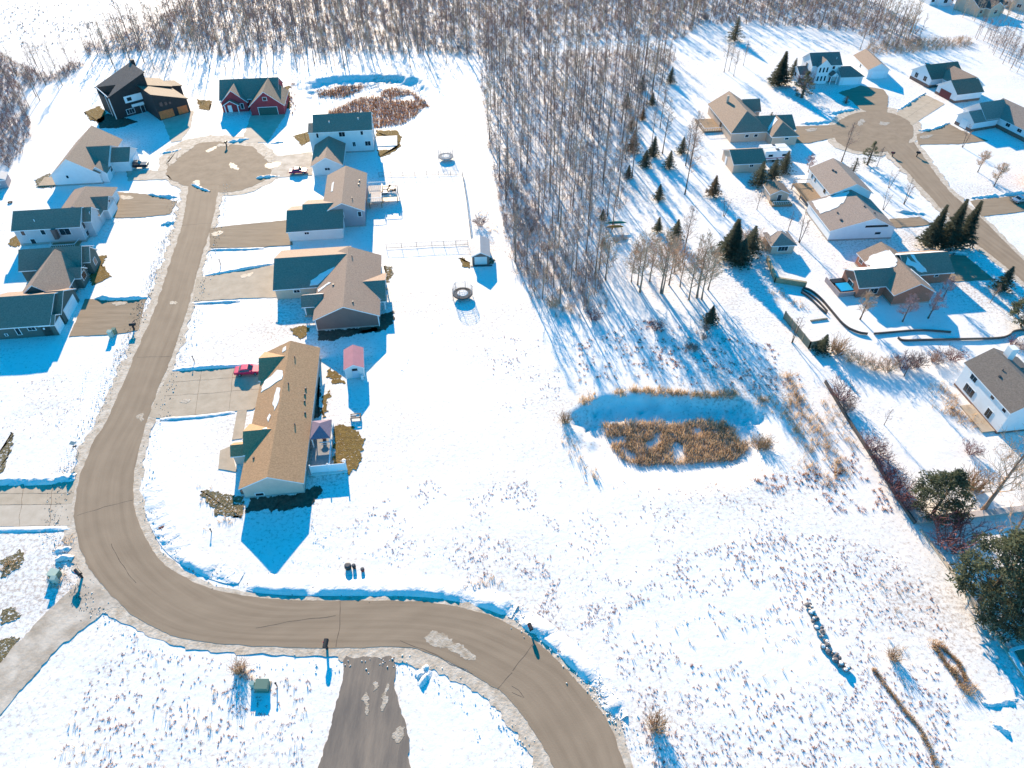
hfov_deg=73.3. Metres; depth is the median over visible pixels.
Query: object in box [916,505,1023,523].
retaining wall
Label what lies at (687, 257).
spreading tree
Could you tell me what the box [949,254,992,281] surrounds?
driveway
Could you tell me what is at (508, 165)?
bare tree
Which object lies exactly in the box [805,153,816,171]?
yard tree
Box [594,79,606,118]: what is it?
bare tree
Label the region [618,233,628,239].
shrub
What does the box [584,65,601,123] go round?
bare tree
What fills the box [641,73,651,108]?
bare tree
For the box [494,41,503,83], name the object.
bare tree
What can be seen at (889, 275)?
brick house
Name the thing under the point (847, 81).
garage door
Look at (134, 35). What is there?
bare tree
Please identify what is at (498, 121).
bare tree
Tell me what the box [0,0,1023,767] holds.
snow ground
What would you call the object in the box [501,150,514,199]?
bare tree
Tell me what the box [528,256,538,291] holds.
bare tree
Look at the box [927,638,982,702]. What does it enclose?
brush line
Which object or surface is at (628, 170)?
spruce tree
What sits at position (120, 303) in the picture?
ice patch
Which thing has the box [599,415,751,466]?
pond reeds
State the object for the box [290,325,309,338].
bare lawn
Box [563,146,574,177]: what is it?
bare tree
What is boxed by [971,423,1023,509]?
spreading tree
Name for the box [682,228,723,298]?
spreading tree
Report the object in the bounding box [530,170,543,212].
bare tree
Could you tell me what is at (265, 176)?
snow bank
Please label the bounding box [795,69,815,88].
shrub
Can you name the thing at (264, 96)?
red house
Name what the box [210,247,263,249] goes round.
snow bank
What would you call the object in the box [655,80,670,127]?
tall tree
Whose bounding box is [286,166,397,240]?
split level house
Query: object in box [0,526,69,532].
snow bank
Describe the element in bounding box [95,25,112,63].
bare tree
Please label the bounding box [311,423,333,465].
raised deck
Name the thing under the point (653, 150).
spruce tree
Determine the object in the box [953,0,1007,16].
distant house
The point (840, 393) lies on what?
shrub
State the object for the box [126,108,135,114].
window
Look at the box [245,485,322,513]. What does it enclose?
planting bed
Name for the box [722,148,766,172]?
garden garage
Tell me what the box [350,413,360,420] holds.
slatted bench
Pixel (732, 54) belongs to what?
tall tree
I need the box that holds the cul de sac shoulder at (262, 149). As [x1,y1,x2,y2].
[158,135,278,195]
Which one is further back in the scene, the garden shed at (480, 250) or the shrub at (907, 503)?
the garden shed at (480, 250)
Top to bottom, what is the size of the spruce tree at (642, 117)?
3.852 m
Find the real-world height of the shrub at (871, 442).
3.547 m
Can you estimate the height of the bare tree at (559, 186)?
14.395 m
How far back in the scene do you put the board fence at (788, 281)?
143.71 m
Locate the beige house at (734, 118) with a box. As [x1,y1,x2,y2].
[695,91,798,144]
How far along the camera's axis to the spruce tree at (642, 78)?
220.24 m
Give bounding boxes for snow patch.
[167,145,194,165]
[217,142,232,146]
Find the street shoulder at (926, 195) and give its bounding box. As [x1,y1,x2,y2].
[883,142,1023,286]
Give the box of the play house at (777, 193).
[763,180,792,206]
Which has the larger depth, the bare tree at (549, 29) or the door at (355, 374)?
the bare tree at (549, 29)
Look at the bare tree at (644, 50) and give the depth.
224.02 m
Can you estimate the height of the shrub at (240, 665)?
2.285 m
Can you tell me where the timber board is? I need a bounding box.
[810,318,827,321]
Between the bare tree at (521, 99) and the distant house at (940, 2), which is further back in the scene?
the distant house at (940, 2)
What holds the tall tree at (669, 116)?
on the snow ground at (450, 416)
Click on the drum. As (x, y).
(347, 565)
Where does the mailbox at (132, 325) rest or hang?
on the snow ground at (450, 416)
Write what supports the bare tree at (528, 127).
on the snow ground at (450, 416)
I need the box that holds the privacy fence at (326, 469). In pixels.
[309,461,347,475]
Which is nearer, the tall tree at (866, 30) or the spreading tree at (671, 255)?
the spreading tree at (671, 255)
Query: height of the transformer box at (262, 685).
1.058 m
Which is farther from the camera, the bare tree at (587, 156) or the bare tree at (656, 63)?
the bare tree at (656, 63)
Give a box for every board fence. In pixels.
[766,255,806,286]
[783,311,820,348]
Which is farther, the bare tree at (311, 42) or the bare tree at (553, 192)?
the bare tree at (311, 42)
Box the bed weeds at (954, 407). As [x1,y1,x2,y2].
[760,283,983,427]
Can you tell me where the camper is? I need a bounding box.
[758,143,791,161]
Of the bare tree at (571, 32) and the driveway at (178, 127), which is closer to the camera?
the driveway at (178, 127)
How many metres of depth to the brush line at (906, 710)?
80.89 m
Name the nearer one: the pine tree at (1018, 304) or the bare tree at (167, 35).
the pine tree at (1018, 304)
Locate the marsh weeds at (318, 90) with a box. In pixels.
[316,86,344,97]
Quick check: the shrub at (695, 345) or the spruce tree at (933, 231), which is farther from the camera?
the spruce tree at (933, 231)
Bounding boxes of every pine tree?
[794,71,817,97]
[850,158,859,171]
[863,141,878,164]
[906,467,979,529]
[945,522,1023,624]
[972,560,1023,643]
[1006,296,1023,330]
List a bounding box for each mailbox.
[73,568,82,577]
[129,322,135,329]
[322,638,328,649]
[527,622,532,630]
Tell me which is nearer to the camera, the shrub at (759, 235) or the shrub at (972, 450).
the shrub at (972, 450)
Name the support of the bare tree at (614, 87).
on the snow ground at (450, 416)
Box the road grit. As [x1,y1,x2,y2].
[42,187,642,753]
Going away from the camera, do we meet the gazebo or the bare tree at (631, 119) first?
the gazebo
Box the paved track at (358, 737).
[318,656,410,767]
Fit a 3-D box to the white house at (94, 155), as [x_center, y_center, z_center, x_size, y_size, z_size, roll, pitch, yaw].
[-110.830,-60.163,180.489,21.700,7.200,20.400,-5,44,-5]
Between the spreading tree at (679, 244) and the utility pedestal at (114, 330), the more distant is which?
the spreading tree at (679, 244)
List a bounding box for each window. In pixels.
[14,328,22,334]
[27,327,36,330]
[58,228,71,234]
[82,269,86,279]
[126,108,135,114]
[254,492,264,495]
[338,132,345,136]
[364,141,370,145]
[777,246,788,250]
[869,288,878,293]
[962,382,975,398]
[969,373,977,383]
[983,407,993,419]
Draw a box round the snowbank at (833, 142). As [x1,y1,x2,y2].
[828,107,921,155]
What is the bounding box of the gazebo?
[310,419,331,446]
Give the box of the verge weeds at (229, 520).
[0,206,502,683]
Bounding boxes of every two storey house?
[308,112,396,175]
[791,52,864,84]
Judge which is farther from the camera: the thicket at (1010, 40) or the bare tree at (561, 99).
the thicket at (1010, 40)
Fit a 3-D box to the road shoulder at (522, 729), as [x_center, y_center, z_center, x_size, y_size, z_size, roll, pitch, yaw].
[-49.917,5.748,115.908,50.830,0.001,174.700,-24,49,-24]
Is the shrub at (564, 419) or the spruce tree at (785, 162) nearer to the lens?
the shrub at (564, 419)
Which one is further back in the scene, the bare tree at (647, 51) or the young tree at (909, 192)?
the bare tree at (647, 51)
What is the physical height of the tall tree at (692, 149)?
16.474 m
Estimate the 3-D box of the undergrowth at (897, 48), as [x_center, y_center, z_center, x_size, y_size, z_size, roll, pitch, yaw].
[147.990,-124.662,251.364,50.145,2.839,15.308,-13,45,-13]
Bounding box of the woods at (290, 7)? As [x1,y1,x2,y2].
[83,0,928,55]
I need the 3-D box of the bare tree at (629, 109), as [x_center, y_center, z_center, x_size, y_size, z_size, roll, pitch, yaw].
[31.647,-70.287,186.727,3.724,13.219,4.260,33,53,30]
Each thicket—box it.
[953,0,1023,24]
[975,14,1023,71]
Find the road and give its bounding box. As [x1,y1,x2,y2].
[74,185,625,767]
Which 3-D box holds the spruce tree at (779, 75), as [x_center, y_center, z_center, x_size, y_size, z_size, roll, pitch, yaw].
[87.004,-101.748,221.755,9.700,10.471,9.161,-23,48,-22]
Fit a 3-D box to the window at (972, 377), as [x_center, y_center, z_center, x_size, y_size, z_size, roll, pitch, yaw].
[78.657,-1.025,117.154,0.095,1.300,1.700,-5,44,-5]
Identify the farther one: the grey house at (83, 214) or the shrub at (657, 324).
the grey house at (83, 214)
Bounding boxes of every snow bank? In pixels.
[0,473,76,485]
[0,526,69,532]
[53,546,70,553]
[55,554,73,561]
[94,295,147,300]
[142,481,244,583]
[148,193,177,197]
[160,411,234,419]
[161,221,173,224]
[172,363,258,370]
[191,184,209,191]
[192,300,239,303]
[205,262,273,275]
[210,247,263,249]
[228,138,248,142]
[246,573,518,617]
[256,175,279,178]
[414,664,428,678]
[417,669,431,687]
[514,609,627,719]
[800,120,832,123]
[829,109,854,114]
[896,210,924,214]
[897,92,925,111]
[919,122,949,130]
[948,250,966,253]
[971,190,1023,197]
[981,697,1018,706]
[992,721,1010,735]
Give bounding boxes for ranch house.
[230,341,320,498]
[273,246,386,330]
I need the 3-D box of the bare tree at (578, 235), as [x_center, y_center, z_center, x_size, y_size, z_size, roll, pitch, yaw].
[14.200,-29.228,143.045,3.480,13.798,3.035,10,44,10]
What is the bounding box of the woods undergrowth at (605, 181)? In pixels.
[479,49,675,296]
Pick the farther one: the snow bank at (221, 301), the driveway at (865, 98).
the driveway at (865, 98)
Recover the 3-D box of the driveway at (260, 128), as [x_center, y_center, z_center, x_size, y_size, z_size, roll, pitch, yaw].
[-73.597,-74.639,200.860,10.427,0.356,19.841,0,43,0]
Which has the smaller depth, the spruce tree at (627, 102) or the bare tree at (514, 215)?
the bare tree at (514, 215)
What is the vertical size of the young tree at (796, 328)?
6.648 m
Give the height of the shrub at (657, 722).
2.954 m
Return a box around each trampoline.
[438,146,453,160]
[452,281,472,300]
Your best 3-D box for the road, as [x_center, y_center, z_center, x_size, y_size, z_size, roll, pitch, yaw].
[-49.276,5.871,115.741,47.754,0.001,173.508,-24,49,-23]
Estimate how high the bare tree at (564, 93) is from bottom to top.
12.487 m
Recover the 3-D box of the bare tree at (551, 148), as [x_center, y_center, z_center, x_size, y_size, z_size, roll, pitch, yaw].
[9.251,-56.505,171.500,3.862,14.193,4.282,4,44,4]
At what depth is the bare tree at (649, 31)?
228.84 m
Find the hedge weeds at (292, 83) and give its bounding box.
[289,82,295,113]
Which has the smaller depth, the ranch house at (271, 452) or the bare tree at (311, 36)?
the ranch house at (271, 452)
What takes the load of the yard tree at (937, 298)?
on the snow ground at (450, 416)
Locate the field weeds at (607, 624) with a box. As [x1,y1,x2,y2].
[59,334,946,767]
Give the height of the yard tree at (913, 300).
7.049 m
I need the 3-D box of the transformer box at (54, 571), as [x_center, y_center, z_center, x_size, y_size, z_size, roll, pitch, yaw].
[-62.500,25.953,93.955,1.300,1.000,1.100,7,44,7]
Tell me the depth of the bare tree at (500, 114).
192.66 m
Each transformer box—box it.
[46,568,61,578]
[254,679,271,692]
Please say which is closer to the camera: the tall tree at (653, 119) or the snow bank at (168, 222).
the snow bank at (168, 222)
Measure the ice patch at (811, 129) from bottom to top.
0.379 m
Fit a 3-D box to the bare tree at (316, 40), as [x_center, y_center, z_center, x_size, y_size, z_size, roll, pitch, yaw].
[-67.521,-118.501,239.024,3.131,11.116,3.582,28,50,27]
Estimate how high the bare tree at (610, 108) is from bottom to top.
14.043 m
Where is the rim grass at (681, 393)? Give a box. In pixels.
[577,382,768,404]
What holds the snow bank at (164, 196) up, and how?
on the snow ground at (450, 416)
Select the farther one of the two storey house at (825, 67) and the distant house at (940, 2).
the distant house at (940, 2)
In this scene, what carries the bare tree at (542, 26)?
on the snow ground at (450, 416)
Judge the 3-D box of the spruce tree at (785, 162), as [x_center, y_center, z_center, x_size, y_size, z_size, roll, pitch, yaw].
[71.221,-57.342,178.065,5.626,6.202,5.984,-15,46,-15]
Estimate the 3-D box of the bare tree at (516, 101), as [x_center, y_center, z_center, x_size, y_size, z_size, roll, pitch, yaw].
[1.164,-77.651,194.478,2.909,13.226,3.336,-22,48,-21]
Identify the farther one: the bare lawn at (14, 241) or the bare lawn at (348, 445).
the bare lawn at (14, 241)
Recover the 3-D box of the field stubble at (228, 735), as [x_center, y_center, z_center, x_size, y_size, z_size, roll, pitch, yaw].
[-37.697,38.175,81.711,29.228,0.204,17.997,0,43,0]
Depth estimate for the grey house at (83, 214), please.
154.58 m
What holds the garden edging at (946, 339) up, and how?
on the snow ground at (450, 416)
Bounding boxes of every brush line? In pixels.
[871,667,940,767]
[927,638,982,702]
[931,644,969,690]
[941,646,969,682]
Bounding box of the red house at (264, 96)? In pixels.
[219,77,288,115]
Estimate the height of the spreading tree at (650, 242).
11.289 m
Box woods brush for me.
[480,43,675,303]
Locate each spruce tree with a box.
[598,209,606,221]
[620,94,633,108]
[623,165,633,178]
[624,130,643,153]
[627,118,635,131]
[636,75,646,91]
[637,150,651,168]
[639,107,646,119]
[645,93,656,105]
[648,136,659,157]
[651,184,665,202]
[651,217,662,232]
[661,150,677,169]
[665,219,685,240]
[666,67,676,83]
[674,138,687,154]
[700,306,718,325]
[704,175,721,198]
[715,218,748,264]
[724,238,753,270]
[727,16,745,41]
[746,225,763,258]
[747,161,769,189]
[766,159,782,180]
[767,51,792,86]
[777,151,795,175]
[786,58,797,77]
[809,334,833,357]
[914,204,948,249]
[932,199,969,254]
[953,200,983,249]
[988,266,1016,294]
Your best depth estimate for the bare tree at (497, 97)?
195.48 m
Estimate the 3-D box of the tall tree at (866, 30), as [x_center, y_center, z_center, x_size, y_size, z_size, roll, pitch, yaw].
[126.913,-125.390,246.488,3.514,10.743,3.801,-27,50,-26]
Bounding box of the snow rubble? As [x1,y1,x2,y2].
[47,184,643,767]
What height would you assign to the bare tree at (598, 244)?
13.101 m
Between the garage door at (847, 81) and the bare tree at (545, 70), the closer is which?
the bare tree at (545, 70)
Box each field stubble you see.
[0,0,174,53]
[10,377,631,627]
[65,635,310,767]
[353,336,823,582]
[577,320,891,513]
[603,533,957,767]
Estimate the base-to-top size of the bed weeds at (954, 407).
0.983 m
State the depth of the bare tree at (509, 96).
202.81 m
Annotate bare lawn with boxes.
[0,432,13,472]
[0,549,23,577]
[0,607,21,624]
[0,636,19,662]
[8,236,20,246]
[35,173,55,187]
[84,105,105,121]
[89,255,111,285]
[197,99,211,109]
[200,489,244,517]
[284,86,290,108]
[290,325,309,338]
[293,132,309,145]
[320,390,331,417]
[326,368,345,383]
[332,424,365,474]
[375,130,401,156]
[384,265,393,282]
[458,257,469,267]
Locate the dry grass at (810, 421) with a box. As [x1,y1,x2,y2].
[561,371,858,492]
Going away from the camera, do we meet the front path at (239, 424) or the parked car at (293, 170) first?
the front path at (239, 424)
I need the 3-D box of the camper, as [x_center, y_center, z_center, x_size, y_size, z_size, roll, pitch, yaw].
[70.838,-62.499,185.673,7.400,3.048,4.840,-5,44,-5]
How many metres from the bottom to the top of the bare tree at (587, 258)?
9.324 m
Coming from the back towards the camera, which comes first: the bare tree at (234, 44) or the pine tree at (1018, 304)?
the bare tree at (234, 44)
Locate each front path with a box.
[218,447,236,471]
[232,410,246,439]
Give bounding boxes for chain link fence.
[378,170,470,234]
[386,240,467,248]
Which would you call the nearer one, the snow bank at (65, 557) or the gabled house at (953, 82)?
the snow bank at (65, 557)
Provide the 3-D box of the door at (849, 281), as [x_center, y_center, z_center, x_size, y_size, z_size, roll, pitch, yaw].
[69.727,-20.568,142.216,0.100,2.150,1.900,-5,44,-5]
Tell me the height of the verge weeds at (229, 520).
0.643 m
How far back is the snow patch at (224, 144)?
192.55 m
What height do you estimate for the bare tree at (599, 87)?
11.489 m
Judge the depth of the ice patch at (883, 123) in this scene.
202.86 m
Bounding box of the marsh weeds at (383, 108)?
[319,84,430,128]
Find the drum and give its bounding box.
[344,562,351,569]
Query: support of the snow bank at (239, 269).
on the snow ground at (450, 416)
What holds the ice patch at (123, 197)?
on the driveway at (138, 205)
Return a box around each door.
[55,317,64,333]
[64,295,77,318]
[108,201,117,217]
[113,191,119,203]
[131,153,137,162]
[140,105,145,112]
[159,108,174,119]
[177,105,188,114]
[258,107,277,114]
[352,370,358,377]
[474,257,486,264]
[842,78,858,84]
[847,278,852,286]
[870,71,884,78]
[939,88,951,99]
[959,118,968,128]
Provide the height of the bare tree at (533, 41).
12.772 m
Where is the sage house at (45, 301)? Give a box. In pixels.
[0,245,100,338]
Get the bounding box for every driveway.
[0,482,75,504]
[0,504,71,526]
[69,299,145,336]
[113,192,176,217]
[126,169,168,180]
[149,368,259,417]
[163,110,193,141]
[192,265,276,301]
[209,220,292,247]
[242,114,285,141]
[266,152,312,178]
[796,125,834,142]
[839,85,887,111]
[889,217,930,227]
[897,94,943,124]
[917,124,987,144]
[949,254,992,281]
[970,195,1023,216]
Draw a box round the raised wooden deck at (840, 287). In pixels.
[825,277,854,296]
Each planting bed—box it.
[97,114,137,128]
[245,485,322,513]
[314,378,321,418]
[318,326,376,340]
[354,311,394,333]
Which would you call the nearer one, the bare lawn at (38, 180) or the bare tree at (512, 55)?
the bare lawn at (38, 180)
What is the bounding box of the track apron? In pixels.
[337,648,509,705]
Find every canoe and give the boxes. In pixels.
[605,221,625,223]
[605,225,622,227]
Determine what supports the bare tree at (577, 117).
on the snow ground at (450, 416)
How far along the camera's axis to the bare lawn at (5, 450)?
110.55 m
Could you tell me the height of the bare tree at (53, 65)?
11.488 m
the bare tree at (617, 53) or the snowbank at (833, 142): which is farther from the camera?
the bare tree at (617, 53)
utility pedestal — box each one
[49,575,59,583]
[106,330,113,337]
[111,327,117,333]
[249,681,254,687]
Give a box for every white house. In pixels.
[38,125,139,186]
[791,158,896,240]
[954,345,1023,433]
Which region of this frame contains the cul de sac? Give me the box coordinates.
[166,141,271,192]
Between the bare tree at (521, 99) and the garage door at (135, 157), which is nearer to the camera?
the garage door at (135, 157)
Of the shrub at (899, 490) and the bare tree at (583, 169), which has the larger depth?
the bare tree at (583, 169)
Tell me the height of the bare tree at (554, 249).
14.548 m
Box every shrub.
[226,654,250,675]
[472,212,488,225]
[546,295,560,307]
[556,410,577,423]
[584,303,605,321]
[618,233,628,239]
[642,703,674,748]
[646,317,666,331]
[684,341,693,349]
[692,343,701,350]
[700,331,710,338]
[702,323,710,330]
[746,228,769,244]
[747,427,776,451]
[759,232,772,250]
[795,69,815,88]
[826,376,861,404]
[828,331,855,357]
[836,396,856,411]
[842,346,859,363]
[852,351,876,366]
[859,429,892,453]
[867,355,890,371]
[870,445,896,462]
[872,452,906,477]
[877,354,903,372]
[879,463,915,489]
[884,643,907,667]
[889,476,919,503]
[893,348,919,370]
[894,485,926,513]
[909,349,931,368]
[926,500,1000,561]
[927,347,949,363]
[942,345,969,361]
[961,437,988,455]
[962,461,1014,494]
[1008,334,1021,345]
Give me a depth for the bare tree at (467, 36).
237.90 m
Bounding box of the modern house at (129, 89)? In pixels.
[94,59,190,120]
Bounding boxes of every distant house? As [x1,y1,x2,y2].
[919,0,953,5]
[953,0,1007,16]
[1004,0,1023,10]
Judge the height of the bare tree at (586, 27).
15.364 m
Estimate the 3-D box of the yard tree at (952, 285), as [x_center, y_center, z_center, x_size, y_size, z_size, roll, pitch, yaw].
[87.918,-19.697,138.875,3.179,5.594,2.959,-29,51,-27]
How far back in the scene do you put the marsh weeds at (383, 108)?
215.12 m
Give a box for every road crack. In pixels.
[258,615,335,627]
[400,640,470,672]
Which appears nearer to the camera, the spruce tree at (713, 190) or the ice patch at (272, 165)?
the spruce tree at (713, 190)
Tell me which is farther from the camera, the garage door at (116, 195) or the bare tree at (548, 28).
the bare tree at (548, 28)
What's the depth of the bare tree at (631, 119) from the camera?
179.58 m
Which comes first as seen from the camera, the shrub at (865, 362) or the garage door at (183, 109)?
the shrub at (865, 362)
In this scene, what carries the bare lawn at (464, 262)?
on the snow ground at (450, 416)
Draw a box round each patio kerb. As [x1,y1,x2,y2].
[1008,652,1023,675]
[1009,645,1023,651]
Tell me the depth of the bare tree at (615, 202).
155.62 m
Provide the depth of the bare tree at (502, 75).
208.28 m
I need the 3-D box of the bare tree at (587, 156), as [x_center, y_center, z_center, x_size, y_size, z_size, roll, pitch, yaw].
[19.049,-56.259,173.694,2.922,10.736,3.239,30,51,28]
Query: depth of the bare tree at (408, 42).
231.96 m
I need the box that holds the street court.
[832,111,913,151]
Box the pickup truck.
[132,160,148,168]
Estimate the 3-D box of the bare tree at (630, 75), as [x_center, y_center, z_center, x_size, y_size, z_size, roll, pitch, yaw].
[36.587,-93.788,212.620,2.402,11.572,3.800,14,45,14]
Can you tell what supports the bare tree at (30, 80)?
on the snow ground at (450, 416)
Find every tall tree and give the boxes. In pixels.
[627,127,643,177]
[649,104,660,142]
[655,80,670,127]
[656,77,663,100]
[660,99,679,153]
[679,206,698,261]
[682,118,699,165]
[682,133,706,194]
[687,108,711,161]
[722,37,734,71]
[729,43,736,69]
[733,50,741,75]
[860,18,870,48]
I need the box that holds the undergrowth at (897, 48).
[866,35,973,54]
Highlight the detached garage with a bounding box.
[852,49,890,78]
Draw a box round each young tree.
[721,194,731,215]
[789,316,804,342]
[798,209,812,242]
[841,121,859,161]
[882,189,892,209]
[886,171,899,187]
[903,178,915,204]
[904,352,918,375]
[962,124,972,147]
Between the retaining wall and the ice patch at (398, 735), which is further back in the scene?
the retaining wall
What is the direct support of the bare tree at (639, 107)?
on the snow ground at (450, 416)
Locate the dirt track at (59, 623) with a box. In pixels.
[0,564,120,714]
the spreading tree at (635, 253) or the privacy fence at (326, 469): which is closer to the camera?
the privacy fence at (326, 469)
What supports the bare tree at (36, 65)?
on the snow ground at (450, 416)
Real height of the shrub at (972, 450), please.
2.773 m
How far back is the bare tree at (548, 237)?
140.62 m
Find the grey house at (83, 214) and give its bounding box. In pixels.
[11,186,119,247]
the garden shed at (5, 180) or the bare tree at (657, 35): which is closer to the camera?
the garden shed at (5, 180)
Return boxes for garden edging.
[801,289,827,311]
[801,291,826,313]
[802,287,867,334]
[824,380,916,523]
[874,329,950,334]
[897,329,1022,341]
[919,529,1023,679]
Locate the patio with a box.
[1015,649,1023,665]
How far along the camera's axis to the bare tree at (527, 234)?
143.86 m
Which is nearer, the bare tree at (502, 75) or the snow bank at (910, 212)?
the snow bank at (910, 212)
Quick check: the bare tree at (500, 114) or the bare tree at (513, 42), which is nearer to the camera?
the bare tree at (500, 114)
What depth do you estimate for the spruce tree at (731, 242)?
147.61 m
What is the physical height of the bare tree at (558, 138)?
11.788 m
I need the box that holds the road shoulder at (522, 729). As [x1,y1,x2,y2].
[62,185,632,767]
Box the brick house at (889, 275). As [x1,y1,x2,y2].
[842,242,954,305]
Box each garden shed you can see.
[0,172,10,188]
[343,345,364,379]
[471,235,491,266]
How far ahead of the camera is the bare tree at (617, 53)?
224.11 m
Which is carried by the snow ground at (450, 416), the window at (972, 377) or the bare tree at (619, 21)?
the bare tree at (619, 21)
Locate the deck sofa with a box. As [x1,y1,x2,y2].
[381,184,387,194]
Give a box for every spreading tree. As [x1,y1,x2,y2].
[593,232,624,280]
[621,245,642,281]
[624,231,664,292]
[624,238,653,284]
[642,234,664,281]
[649,227,686,292]
[653,235,687,293]
[661,239,686,284]
[670,235,685,269]
[677,245,695,286]
[680,249,708,299]
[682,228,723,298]
[688,243,723,299]
[705,245,730,289]
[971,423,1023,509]
[990,482,1023,560]
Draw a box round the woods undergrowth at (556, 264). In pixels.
[497,168,609,317]
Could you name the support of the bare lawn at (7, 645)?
on the snow ground at (450, 416)
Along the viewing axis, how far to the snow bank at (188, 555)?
97.58 m
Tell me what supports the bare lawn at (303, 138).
on the snow ground at (450, 416)
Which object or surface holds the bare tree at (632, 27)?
on the snow ground at (450, 416)
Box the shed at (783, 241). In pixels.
[763,228,796,253]
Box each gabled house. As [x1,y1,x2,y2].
[909,61,984,102]
[954,98,1023,141]
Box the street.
[884,142,1023,281]
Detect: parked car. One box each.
[234,364,258,376]
[289,167,307,174]
[1011,195,1023,203]
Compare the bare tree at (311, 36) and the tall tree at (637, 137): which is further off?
the bare tree at (311, 36)
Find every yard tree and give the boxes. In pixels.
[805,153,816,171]
[856,288,878,319]
[896,293,921,321]
[926,289,946,318]
[941,276,956,295]
[976,150,992,171]
[992,162,1010,186]
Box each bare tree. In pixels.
[2,44,16,75]
[13,90,30,122]
[19,64,36,96]
[21,43,37,77]
[24,70,39,99]
[29,51,45,84]
[45,51,62,85]
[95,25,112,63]
[111,21,126,59]
[117,27,129,58]
[132,29,144,62]
[161,19,175,57]
[188,33,198,65]
[194,30,206,62]
[199,33,210,68]
[228,31,239,63]
[255,28,267,66]
[306,26,315,63]
[307,17,315,57]
[313,27,319,59]
[318,27,326,63]
[335,31,344,67]
[400,29,414,66]
[463,22,470,59]
[482,76,494,138]
[483,69,493,109]
[486,109,496,149]
[490,53,501,114]
[493,120,503,180]
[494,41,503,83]
[494,86,502,126]
[496,23,503,55]
[497,99,506,135]
[499,61,504,101]
[500,29,510,78]
[501,117,516,170]
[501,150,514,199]
[502,105,510,146]
[503,150,511,186]
[506,43,515,89]
[507,82,512,115]
[508,30,516,65]
[508,38,518,82]
[508,201,530,261]
[511,85,519,130]
[513,132,527,170]
[515,48,525,87]
[517,87,524,132]
[519,91,526,144]
[520,111,526,149]
[522,226,534,263]
[523,103,536,163]
[523,146,532,178]
[525,55,531,96]
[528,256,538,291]
[529,33,536,63]
[529,54,535,86]
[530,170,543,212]
[531,106,537,132]
[532,224,542,259]
[535,42,542,74]
[535,64,543,113]
[536,5,545,53]
[537,21,542,59]
[537,264,547,297]
[540,51,549,100]
[540,165,548,206]
[540,229,556,277]
[542,99,552,139]
[543,13,552,49]
[543,29,549,48]
[543,81,552,103]
[543,129,556,169]
[546,17,553,51]
[546,32,557,75]
[546,66,559,113]
[546,225,562,286]
[547,183,556,230]
[548,114,563,167]
[548,215,560,268]
[549,164,566,221]
[549,165,554,199]
[550,39,560,98]
[550,75,558,121]
[553,143,561,193]
[554,150,567,180]
[554,188,565,224]
[554,211,566,247]
[554,257,574,302]
[555,121,561,156]
[556,73,567,133]
[558,224,569,261]
[562,14,568,46]
[563,39,574,87]
[563,74,569,116]
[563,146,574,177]
[564,75,575,125]
[564,114,576,155]
[564,225,582,291]
[565,40,570,79]
[566,25,575,71]
[566,137,575,174]
[569,99,578,136]
[569,139,585,204]
[571,34,579,68]
[571,56,585,96]
[572,74,578,119]
[572,95,583,144]
[573,22,585,80]
[574,21,587,66]
[574,53,584,99]
[574,214,587,268]
[575,198,584,241]
[576,84,585,128]
[576,132,587,182]
[578,67,587,114]
[578,154,587,199]
[580,74,589,120]
[581,13,590,58]
[581,142,589,179]
[581,153,602,217]
[582,178,600,252]
[583,60,594,101]
[583,97,592,135]
[583,245,594,282]
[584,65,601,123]
[585,32,600,82]
[585,183,595,235]
[586,222,604,274]
[590,92,602,135]
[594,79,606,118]
[596,76,602,110]
[597,56,615,108]
[598,131,613,179]
[598,215,609,269]
[600,119,607,154]
[600,146,610,187]
[601,90,618,134]
[604,39,609,68]
[605,167,617,216]
[608,21,615,50]
[608,186,621,228]
[609,74,618,105]
[613,40,621,75]
[614,145,626,196]
[616,5,624,45]
[617,91,626,133]
[617,134,625,171]
[619,63,631,122]
[621,92,631,142]
[622,52,630,83]
[622,101,637,143]
[625,111,634,159]
[626,35,633,75]
[627,11,637,58]
[627,63,636,102]
[628,35,639,88]
[628,63,635,93]
[631,44,641,82]
[631,90,645,129]
[632,25,639,57]
[633,94,643,122]
[634,73,642,120]
[635,50,642,93]
[640,37,648,72]
[641,11,654,65]
[641,68,647,100]
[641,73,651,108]
[643,35,651,65]
[646,61,655,104]
[649,45,662,93]
[651,51,661,96]
[653,28,661,59]
[659,13,669,60]
[660,49,667,84]
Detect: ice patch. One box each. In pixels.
[112,301,126,305]
[120,195,132,199]
[136,413,143,420]
[180,398,190,402]
[206,146,216,151]
[211,231,223,235]
[229,163,238,169]
[241,272,253,277]
[265,161,281,168]
[361,692,369,714]
[373,681,378,690]
[380,683,388,710]
[392,726,404,742]
[424,630,475,659]
[805,128,816,131]
[857,119,864,125]
[878,121,888,124]
[920,134,932,138]
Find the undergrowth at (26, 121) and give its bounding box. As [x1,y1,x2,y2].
[0,50,84,167]
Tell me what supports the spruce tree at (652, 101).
on the snow ground at (450, 416)
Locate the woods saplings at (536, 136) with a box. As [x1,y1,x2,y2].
[477,31,675,309]
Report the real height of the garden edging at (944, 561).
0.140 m

